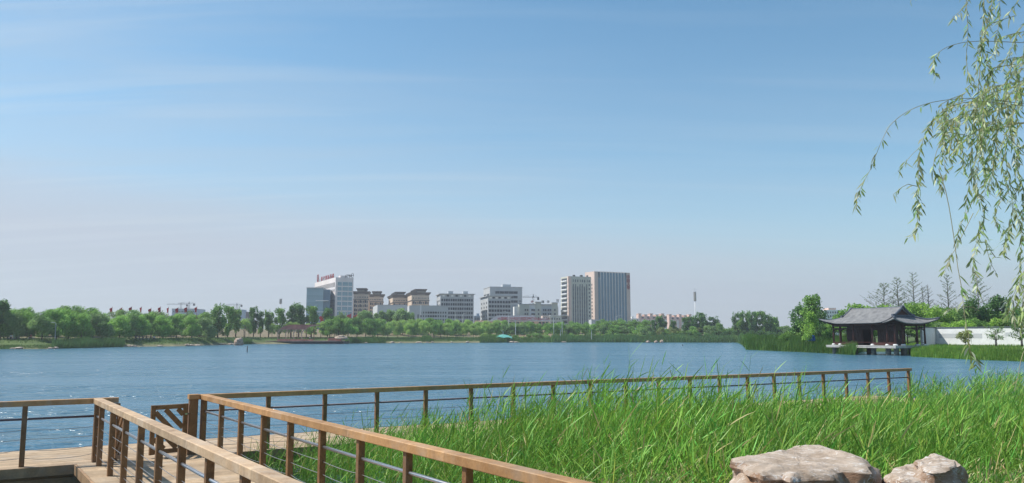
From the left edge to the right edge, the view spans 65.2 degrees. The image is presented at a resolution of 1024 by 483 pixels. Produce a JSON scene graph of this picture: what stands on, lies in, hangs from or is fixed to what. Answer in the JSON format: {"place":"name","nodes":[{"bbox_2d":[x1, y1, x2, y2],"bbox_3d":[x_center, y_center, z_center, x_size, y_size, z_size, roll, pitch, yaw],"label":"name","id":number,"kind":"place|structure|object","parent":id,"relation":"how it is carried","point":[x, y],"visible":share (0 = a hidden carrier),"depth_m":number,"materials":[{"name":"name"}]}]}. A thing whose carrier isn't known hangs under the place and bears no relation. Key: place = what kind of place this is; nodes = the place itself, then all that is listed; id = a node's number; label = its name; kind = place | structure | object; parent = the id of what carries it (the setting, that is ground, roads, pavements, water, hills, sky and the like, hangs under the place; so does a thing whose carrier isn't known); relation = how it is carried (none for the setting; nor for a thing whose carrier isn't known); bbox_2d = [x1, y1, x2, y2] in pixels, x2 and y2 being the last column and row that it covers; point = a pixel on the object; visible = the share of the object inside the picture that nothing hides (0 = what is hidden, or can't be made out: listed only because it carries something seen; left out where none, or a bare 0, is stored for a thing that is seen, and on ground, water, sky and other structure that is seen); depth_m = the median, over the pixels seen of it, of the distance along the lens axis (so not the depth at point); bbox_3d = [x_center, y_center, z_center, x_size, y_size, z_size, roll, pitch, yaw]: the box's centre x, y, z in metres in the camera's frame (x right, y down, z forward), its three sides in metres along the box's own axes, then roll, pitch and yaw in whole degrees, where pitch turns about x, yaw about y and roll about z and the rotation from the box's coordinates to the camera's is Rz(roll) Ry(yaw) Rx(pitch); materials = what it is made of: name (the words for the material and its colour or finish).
{"place":"outdoors","nodes":[
{"label":"outdoors","id":0,"kind":"place"},
{"bbox_2d":[0,329,1021,360],"bbox_3d":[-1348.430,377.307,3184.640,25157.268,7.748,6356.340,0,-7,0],"label":"ground","id":1,"kind":"structure","parent":0,"point":[242,333],"depth_m":303.70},
{"bbox_2d":[0,299,10,338],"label":"poplar tree","id":2,"kind":"object","parent":1,"relation":"on","point":[5,305],"visible":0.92,"depth_m":197.15,"materials":[{"name":"green plant"}]},
{"bbox_2d":[0,312,12,338],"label":"willow tree","id":3,"kind":"object","parent":1,"relation":"on","point":[7,332],"visible":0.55,"depth_m":197.05,"materials":[{"name":"green plant"}]},
{"bbox_2d":[3,311,28,338],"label":"willow tree","id":4,"kind":"object","parent":1,"relation":"on","point":[14,320],"visible":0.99,"depth_m":196.71,"materials":[{"name":"green plant"}]},
{"bbox_2d":[20,311,40,338],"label":"willow tree","id":5,"kind":"object","parent":1,"relation":"on","point":[29,315],"visible":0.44,"depth_m":199.31,"materials":[{"name":"green plant"}]},
{"bbox_2d":[26,311,56,339],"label":"willow tree","id":6,"kind":"object","parent":1,"relation":"on","point":[42,324],"visible":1,"depth_m":194.72,"materials":[{"name":"green plant"}]},
{"bbox_2d":[42,308,70,337],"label":"willow tree","id":7,"kind":"object","parent":1,"relation":"on","point":[61,319],"visible":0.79,"depth_m":201.02,"materials":[{"name":"green plant"}]},
{"bbox_2d":[60,308,80,338],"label":"willow tree","id":8,"kind":"object","parent":1,"relation":"on","point":[72,327],"visible":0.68,"depth_m":207.44,"materials":[{"name":"green plant"}]},
{"bbox_2d":[68,305,86,315],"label":"willow tree","id":9,"kind":"object","parent":1,"relation":"on","point":[76,309],"visible":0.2,"depth_m":229.38,"materials":[{"name":"green plant"}]},
{"bbox_2d":[69,312,95,337],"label":"willow tree","id":10,"kind":"object","parent":1,"relation":"on","point":[84,320],"visible":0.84,"depth_m":211.01,"materials":[{"name":"green plant"}]},
{"bbox_2d":[79,310,100,338],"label":"willow tree","id":11,"kind":"object","parent":1,"relation":"on","point":[89,313],"visible":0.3,"depth_m":219.44,"materials":[{"name":"green plant"}]},
{"bbox_2d":[89,313,115,337],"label":"willow tree","id":12,"kind":"object","parent":1,"relation":"on","point":[106,330],"visible":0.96,"depth_m":219.43,"materials":[{"name":"green plant"}]},
{"bbox_2d":[107,315,135,337],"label":"willow tree","id":13,"kind":"object","parent":1,"relation":"on","point":[118,323],"visible":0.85,"depth_m":227.50,"materials":[{"name":"green plant"}]},
{"bbox_2d":[118,312,139,338],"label":"willow tree","id":14,"kind":"object","parent":1,"relation":"on","point":[133,318],"visible":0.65,"depth_m":233.82,"materials":[{"name":"green plant"}]},
{"bbox_2d":[134,314,151,335],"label":"willow tree","id":15,"kind":"object","parent":1,"relation":"on","point":[144,325],"visible":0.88,"depth_m":235.93,"materials":[{"name":"green plant"}]},
{"bbox_2d":[140,312,160,337],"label":"willow tree","id":16,"kind":"object","parent":1,"relation":"on","point":[150,316],"visible":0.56,"depth_m":243.18,"materials":[{"name":"green plant"}]},
{"bbox_2d":[153,313,173,338],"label":"willow tree","id":17,"kind":"object","parent":1,"relation":"on","point":[165,329],"visible":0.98,"depth_m":243.15,"materials":[{"name":"green plant"}]},
{"bbox_2d":[166,314,185,337],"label":"willow tree","id":18,"kind":"object","parent":1,"relation":"on","point":[179,326],"visible":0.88,"depth_m":250.27,"materials":[{"name":"green plant"}]},
{"bbox_2d":[172,309,204,315],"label":"warehouse building","id":19,"kind":"structure","parent":1,"relation":"on","point":[182,311],"depth_m":797.95,"materials":[{"name":"grey concrete"}]},
{"bbox_2d":[180,313,201,336],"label":"willow tree","id":20,"kind":"object","parent":1,"relation":"on","point":[192,329],"visible":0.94,"depth_m":256.24,"materials":[{"name":"green plant"}]},
{"bbox_2d":[197,317,218,339],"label":"willow tree","id":21,"kind":"object","parent":1,"relation":"on","point":[210,332],"visible":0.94,"depth_m":264.15,"materials":[{"name":"green plant"}]},
{"bbox_2d":[209,303,226,337],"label":"poplar tree","id":22,"kind":"object","parent":1,"relation":"on","point":[219,323],"visible":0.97,"depth_m":280.53,"materials":[{"name":"green plant"}]},
{"bbox_2d":[223,306,236,336],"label":"poplar tree","id":23,"kind":"object","parent":1,"relation":"on","point":[230,317],"visible":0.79,"depth_m":297.99,"materials":[{"name":"green plant"}]},
{"bbox_2d":[227,306,243,336],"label":"poplar tree","id":24,"kind":"object","parent":1,"relation":"on","point":[236,325],"visible":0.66,"depth_m":307.95,"materials":[{"name":"green plant"}]},
{"bbox_2d":[248,306,258,336],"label":"poplar tree","id":25,"kind":"object","parent":1,"relation":"on","point":[253,322],"visible":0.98,"depth_m":319.25,"materials":[{"name":"green plant"}]},
{"bbox_2d":[256,311,264,336],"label":"poplar tree","id":26,"kind":"object","parent":1,"relation":"on","point":[261,322],"visible":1,"depth_m":319.26,"materials":[{"name":"green plant"}]},
{"bbox_2d":[264,309,274,336],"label":"poplar tree","id":27,"kind":"object","parent":1,"relation":"on","point":[269,320],"visible":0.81,"depth_m":323.06,"materials":[{"name":"green plant"}]},
{"bbox_2d":[274,307,285,336],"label":"poplar tree","id":28,"kind":"object","parent":1,"relation":"on","point":[280,319],"visible":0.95,"depth_m":322.01,"materials":[{"name":"green plant"}]},
{"bbox_2d":[285,304,297,336],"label":"poplar tree","id":29,"kind":"object","parent":1,"relation":"on","point":[291,313],"visible":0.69,"depth_m":328.12,"materials":[{"name":"green plant"}]},
{"bbox_2d":[293,303,305,336],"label":"poplar tree","id":30,"kind":"object","parent":1,"relation":"on","point":[300,312],"visible":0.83,"depth_m":331.30,"materials":[{"name":"green plant"}]},
{"bbox_2d":[304,306,318,336],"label":"poplar tree","id":31,"kind":"object","parent":1,"relation":"on","point":[313,316],"visible":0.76,"depth_m":330.06,"materials":[{"name":"green plant"}]},
{"bbox_2d":[276,338,348,343],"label":"lakeside platform","id":32,"kind":"structure","parent":1,"relation":"on","point":[311,341],"depth_m":306.75,"materials":[{"name":"concrete"}]},
{"bbox_2d":[277,325,318,338],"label":"pergola","id":33,"kind":"object","parent":32,"relation":"on","point":[296,327],"visible":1,"depth_m":311.93,"materials":[{"name":"brown wood"}]},
{"bbox_2d":[306,287,331,328],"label":"glass office wing","id":34,"kind":"structure","parent":1,"relation":"on","point":[320,298],"depth_m":512.23,"materials":[{"name":"blue glass"}]},
{"bbox_2d":[320,318,333,336],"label":"willow tree","id":35,"kind":"object","parent":1,"relation":"on","point":[326,329],"visible":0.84,"depth_m":323.00,"materials":[{"name":"green plant"}]},
{"bbox_2d":[315,274,353,317],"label":"hotel building","id":36,"kind":"structure","parent":1,"relation":"on","point":[341,287],"depth_m":522.78,"materials":[{"name":"glass"}]},
{"bbox_2d":[329,317,347,335],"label":"willow tree","id":37,"kind":"object","parent":1,"relation":"on","point":[336,322],"visible":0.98,"depth_m":322.74,"materials":[{"name":"green plant"}]},
{"bbox_2d":[337,317,358,335],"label":"willow tree","id":38,"kind":"object","parent":1,"relation":"on","point":[347,325],"visible":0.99,"depth_m":324.19,"materials":[{"name":"green plant"}]},
{"bbox_2d":[348,317,364,336],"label":"willow tree","id":39,"kind":"object","parent":1,"relation":"on","point":[356,323],"visible":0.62,"depth_m":339.26,"materials":[{"name":"green plant"}]},
{"bbox_2d":[353,288,370,315],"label":"apartment building","id":40,"kind":"structure","parent":1,"relation":"on","point":[361,300],"depth_m":584.51,"materials":[{"name":"concrete"}]},
{"bbox_2d":[360,318,374,335],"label":"willow tree","id":41,"kind":"object","parent":1,"relation":"on","point":[368,329],"visible":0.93,"depth_m":344.04,"materials":[{"name":"green plant"}]},
{"bbox_2d":[366,319,381,336],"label":"willow tree","id":42,"kind":"object","parent":1,"relation":"on","point":[376,329],"visible":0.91,"depth_m":345.32,"materials":[{"name":"green plant"}]},
{"bbox_2d":[369,291,384,315],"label":"apartment building","id":43,"kind":"structure","parent":1,"relation":"on","point":[376,298],"depth_m":619.53,"materials":[{"name":"concrete"}]},
{"bbox_2d":[382,321,395,335],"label":"weeping willow","id":44,"kind":"object","parent":1,"relation":"on","point":[388,327],"visible":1,"depth_m":350.81,"materials":[{"name":"green plant"}]},
{"bbox_2d":[373,305,406,315],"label":"office building","id":45,"kind":"structure","parent":1,"relation":"on","point":[378,308],"depth_m":470.78,"materials":[{"name":"grey concrete"}]},
{"bbox_2d":[387,292,406,304],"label":"apartment building","id":46,"kind":"structure","parent":1,"relation":"on","point":[397,298],"depth_m":600.38,"materials":[{"name":"concrete"}]},
{"bbox_2d":[393,320,403,335],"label":"weeping willow","id":47,"kind":"object","parent":1,"relation":"on","point":[399,328],"visible":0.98,"depth_m":356.02,"materials":[{"name":"green plant"}]},
{"bbox_2d":[399,309,411,320],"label":"poplar tree","id":48,"kind":"object","parent":1,"relation":"on","point":[403,315],"visible":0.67,"depth_m":391.03,"materials":[{"name":"green plant"}]},
{"bbox_2d":[406,289,430,306],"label":"apartment building","id":49,"kind":"structure","parent":1,"relation":"on","point":[417,296],"depth_m":575.83,"materials":[{"name":"concrete"}]},
{"bbox_2d":[418,320,429,335],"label":"weeping willow","id":50,"kind":"object","parent":1,"relation":"on","point":[424,326],"visible":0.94,"depth_m":364.76,"materials":[{"name":"green plant"}]},
{"bbox_2d":[407,305,447,322],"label":"office building","id":51,"kind":"structure","parent":1,"relation":"on","point":[425,312],"depth_m":455.67,"materials":[{"name":"grey concrete"}]},
{"bbox_2d":[429,321,439,336],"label":"weeping willow","id":52,"kind":"object","parent":1,"relation":"on","point":[434,326],"visible":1,"depth_m":363.43,"materials":[{"name":"green plant"}]},
{"bbox_2d":[441,322,453,336],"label":"weeping willow","id":53,"kind":"object","parent":1,"relation":"on","point":[446,329],"visible":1,"depth_m":367.49,"materials":[{"name":"green plant"}]},
{"bbox_2d":[435,291,474,322],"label":"apartment building","id":54,"kind":"structure","parent":1,"relation":"on","point":[460,305],"depth_m":561.39,"materials":[{"name":"grey concrete"}]},
{"bbox_2d":[480,295,511,320],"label":"apartment building","id":55,"kind":"structure","parent":1,"relation":"on","point":[491,306],"depth_m":560.73,"materials":[{"name":"grey concrete"}]},
{"bbox_2d":[484,284,521,314],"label":"office tower","id":56,"kind":"structure","parent":1,"relation":"on","point":[515,293],"depth_m":643.05,"materials":[{"name":"grey concrete"}]},
{"bbox_2d":[0,332,1023,361],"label":"shore reeds","id":57,"kind":"object","parent":1,"relation":"on","point":[762,341],"visible":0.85,"depth_m":196.14,"materials":[{"name":"green plant"}]},
{"bbox_2d":[474,315,549,325],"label":"hotel building","id":58,"kind":"structure","parent":1,"relation":"on","point":[519,319],"depth_m":469.01,"materials":[{"name":"concrete"}]},
{"bbox_2d":[513,299,558,319],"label":"apartment building","id":59,"kind":"structure","parent":1,"relation":"on","point":[537,309],"depth_m":597.48,"materials":[{"name":"grey concrete"}]},
{"bbox_2d":[561,275,590,324],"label":"office tower","id":60,"kind":"structure","parent":1,"relation":"on","point":[575,299],"depth_m":602.74,"materials":[{"name":"concrete"}]},
{"bbox_2d":[585,271,630,327],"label":"office tower","id":61,"kind":"structure","parent":1,"relation":"on","point":[610,295],"depth_m":630.99,"materials":[{"name":"white concrete"}]},
{"bbox_2d":[636,313,666,328],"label":"apartment building","id":62,"kind":"structure","parent":1,"relation":"on","point":[650,316],"depth_m":846.35,"materials":[{"name":"white concrete"}]},
{"bbox_2d":[655,315,667,329],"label":"poplar tree","id":63,"kind":"object","parent":1,"relation":"on","point":[660,321],"visible":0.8,"depth_m":395.79,"materials":[{"name":"green plant"}]},
{"bbox_2d":[666,314,691,329],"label":"apartment building","id":64,"kind":"structure","parent":1,"relation":"on","point":[677,318],"depth_m":875.72,"materials":[{"name":"white concrete"}]},
{"bbox_2d":[699,314,709,332],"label":"poplar tree","id":65,"kind":"object","parent":1,"relation":"on","point":[702,318],"visible":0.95,"depth_m":392.95,"materials":[{"name":"green plant"}]},
{"bbox_2d":[737,311,744,332],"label":"poplar tree","id":66,"kind":"object","parent":1,"relation":"on","point":[740,323],"visible":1,"depth_m":391.39,"materials":[{"name":"green plant"}]},
{"bbox_2d":[747,310,756,330],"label":"poplar tree","id":67,"kind":"object","parent":1,"relation":"on","point":[752,325],"visible":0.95,"depth_m":386.94,"materials":[{"name":"green plant"}]},
{"bbox_2d":[788,302,808,335],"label":"tree","id":68,"kind":"object","parent":1,"relation":"on","point":[796,318],"visible":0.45,"depth_m":168.69,"materials":[{"name":"green plant"}]},
{"bbox_2d":[802,311,818,343],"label":"young tree","id":69,"kind":"object","parent":1,"relation":"on","point":[812,321],"visible":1,"depth_m":148.78,"materials":[{"name":"green plant"}]},
{"bbox_2d":[795,293,828,331],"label":"tree","id":70,"kind":"object","parent":1,"relation":"on","point":[812,302],"visible":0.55,"depth_m":164.57,"materials":[{"name":"green plant"}]},
{"bbox_2d":[814,310,827,336],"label":"tree","id":71,"kind":"object","parent":1,"relation":"on","point":[819,330],"visible":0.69,"depth_m":158.55,"materials":[{"name":"green plant"}]},
{"bbox_2d":[817,308,841,334],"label":"apartment building","id":72,"kind":"structure","parent":1,"relation":"on","point":[830,312],"depth_m":618.16,"materials":[{"name":"white concrete"}]},
{"bbox_2d":[821,324,842,337],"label":"broadleaf tree","id":73,"kind":"object","parent":1,"relation":"on","point":[827,333],"visible":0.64,"depth_m":149.14,"materials":[{"name":"green plant"}]},
{"bbox_2d":[819,305,939,355],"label":"pavilion","id":74,"kind":"structure","parent":1,"relation":"on","point":[888,324],"depth_m":125.86,"materials":[{"name":"grey tile"}]},
{"bbox_2d":[860,283,904,306],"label":"sparse tree","id":75,"kind":"object","parent":1,"relation":"on","point":[883,287],"visible":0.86,"depth_m":181.80,"materials":[{"name":"grey plant"}]},
{"bbox_2d":[886,278,909,338],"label":"sparse tree","id":76,"kind":"object","parent":1,"relation":"on","point":[898,303],"visible":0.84,"depth_m":181.78,"materials":[{"name":"grey plant"}]},
{"bbox_2d":[893,303,922,317],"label":"broadleaf tree","id":77,"kind":"object","parent":1,"relation":"on","point":[914,309],"visible":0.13,"depth_m":168.52,"materials":[{"name":"green plant"}]},
{"bbox_2d":[898,272,931,305],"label":"sparse tree","id":78,"kind":"object","parent":1,"relation":"on","point":[914,289],"visible":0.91,"depth_m":181.83,"materials":[{"name":"grey plant"}]},
{"bbox_2d":[923,304,954,325],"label":"broadleaf tree","id":79,"kind":"object","parent":1,"relation":"on","point":[934,311],"visible":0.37,"depth_m":158.17,"materials":[{"name":"green plant"}]},
{"bbox_2d":[932,274,960,308],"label":"sparse tree","id":80,"kind":"object","parent":1,"relation":"on","point":[947,295],"visible":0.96,"depth_m":181.77,"materials":[{"name":"grey plant"}]},
{"bbox_2d":[948,319,976,326],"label":"broadleaf tree","id":81,"kind":"object","parent":1,"relation":"on","point":[963,322],"visible":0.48,"depth_m":145.97,"materials":[{"name":"green plant"}]},
{"bbox_2d":[955,330,973,344],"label":"tree","id":82,"kind":"object","parent":1,"relation":"on","point":[964,338],"visible":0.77,"depth_m":119.81,"materials":[{"name":"green plant"}]},
{"bbox_2d":[920,326,1023,345],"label":"garden wall","id":83,"kind":"structure","parent":1,"relation":"on","point":[940,335],"depth_m":126.67,"materials":[{"name":"white paint"}]},
{"bbox_2d":[956,296,989,321],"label":"dark tree","id":84,"kind":"object","parent":1,"relation":"on","point":[972,312],"visible":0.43,"depth_m":155.14,"materials":[{"name":"green plant"}]},
{"bbox_2d":[968,276,994,308],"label":"sparse tree","id":85,"kind":"object","parent":1,"relation":"on","point":[978,281],"visible":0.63,"depth_m":181.62,"materials":[{"name":"grey plant"}]},
{"bbox_2d":[977,302,997,324],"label":"dark tree","id":86,"kind":"object","parent":1,"relation":"on","point":[985,313],"visible":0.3,"depth_m":154.87,"materials":[{"name":"green plant"}]},
{"bbox_2d":[984,326,1006,346],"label":"tree","id":87,"kind":"object","parent":1,"relation":"on","point":[995,337],"visible":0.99,"depth_m":117.02,"materials":[{"name":"green plant"}]},
{"bbox_2d":[987,294,1016,321],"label":"dark tree","id":88,"kind":"object","parent":1,"relation":"on","point":[996,302],"visible":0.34,"depth_m":155.25,"materials":[{"name":"green plant"}]},
{"bbox_2d":[0,342,1023,482],"bbox_3d":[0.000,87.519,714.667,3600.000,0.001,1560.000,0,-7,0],"label":"water","id":89,"kind":"structure","parent":0,"point":[141,380],"depth_m":63.23,"materials":[{"name":"blue liquid"}]},
{"bbox_2d":[0,396,933,482],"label":"boardwalk","id":90,"kind":"structure","parent":89,"relation":"in","point":[42,467],"depth_m":14.74,"materials":[{"name":"brown wood"}]},
{"bbox_2d":[0,397,118,466],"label":"wooden railing","id":91,"kind":"object","parent":90,"relation":"on","point":[25,404],"visible":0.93,"depth_m":14.53,"materials":[{"name":"brown wood"}]},
{"bbox_2d":[186,394,199,454],"bbox_3d":[-6.373,3.643,15.954,0.200,1.175,0.200,4,-8,-32],"label":"gate post","id":92,"kind":"object","parent":90,"relation":"on","point":[192,414],"visible":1,"depth_m":15.90,"materials":[{"name":"brown wood"}]},
{"bbox_2d":[148,403,188,455],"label":"wooden gate","id":93,"kind":"structure","parent":92,"relation":"attached to","point":[155,414],"depth_m":15.64,"materials":[{"name":"brown wood"}]},
{"bbox_2d":[92,398,302,482],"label":"wooden railing","id":94,"kind":"object","parent":90,"relation":"on","point":[247,470],"visible":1,"depth_m":10.38,"materials":[{"name":"brown wood"}]},
{"bbox_2d":[200,394,592,482],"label":"wooden railing","id":95,"kind":"object","parent":90,"relation":"on","point":[468,463],"visible":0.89,"depth_m":9.82,"materials":[{"name":"brown wood"}]},
{"bbox_2d":[199,368,911,448],"bbox_3d":[4.094,4.429,22.577,24.843,1.170,0.130,4,-8,-32],"label":"wooden railing","id":96,"kind":"object","parent":90,"relation":"on","point":[325,392],"visible":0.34,"depth_m":19.34,"materials":[{"name":"brown wood"}]},
{"bbox_2d":[0,0,1023,335],"label":"sky","id":97,"kind":"structure","parent":0,"point":[154,154],"materials":[{"name":"blue"}]},
{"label":"near bank","id":98,"kind":"structure","parent":0,"visible":0},
{"bbox_2d":[243,346,1023,482],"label":"reed bed","id":99,"kind":"object","parent":98,"relation":"on","point":[674,442],"visible":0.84,"depth_m":10.35,"materials":[{"name":"green plant"}]},
{"bbox_2d":[729,445,882,482],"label":"boulder","id":100,"kind":"object","parent":98,"relation":"on","point":[810,464],"visible":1,"depth_m":5.86,"materials":[{"name":"stone"}]},
{"bbox_2d":[882,464,921,482],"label":"boulder","id":101,"kind":"object","parent":98,"relation":"on","point":[904,473],"visible":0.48,"depth_m":6.26,"materials":[{"name":"stone"}]},
{"bbox_2d":[853,0,1023,390],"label":"weeping willow","id":102,"kind":"object","parent":98,"relation":"on","point":[984,129],"visible":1,"depth_m":5.07,"materials":[{"name":"green plant"}]},
{"bbox_2d":[913,453,968,482],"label":"boulder","id":103,"kind":"object","parent":98,"relation":"on","point":[933,468],"visible":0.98,"depth_m":6.13,"materials":[{"name":"stone"}]},
{"bbox_3d":[-7.508,3.608,15.170,0.137,1.060,0.149,0,-7,0],"label":"gate post","id":104,"kind":"object","parent":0,"visible":0},
{"bbox_2d":[114,415,122,460],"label":"wooden gate","id":105,"kind":"structure","parent":104,"relation":"attached to","point":[118,434],"depth_m":14.93,"materials":[{"name":"brown wood"}]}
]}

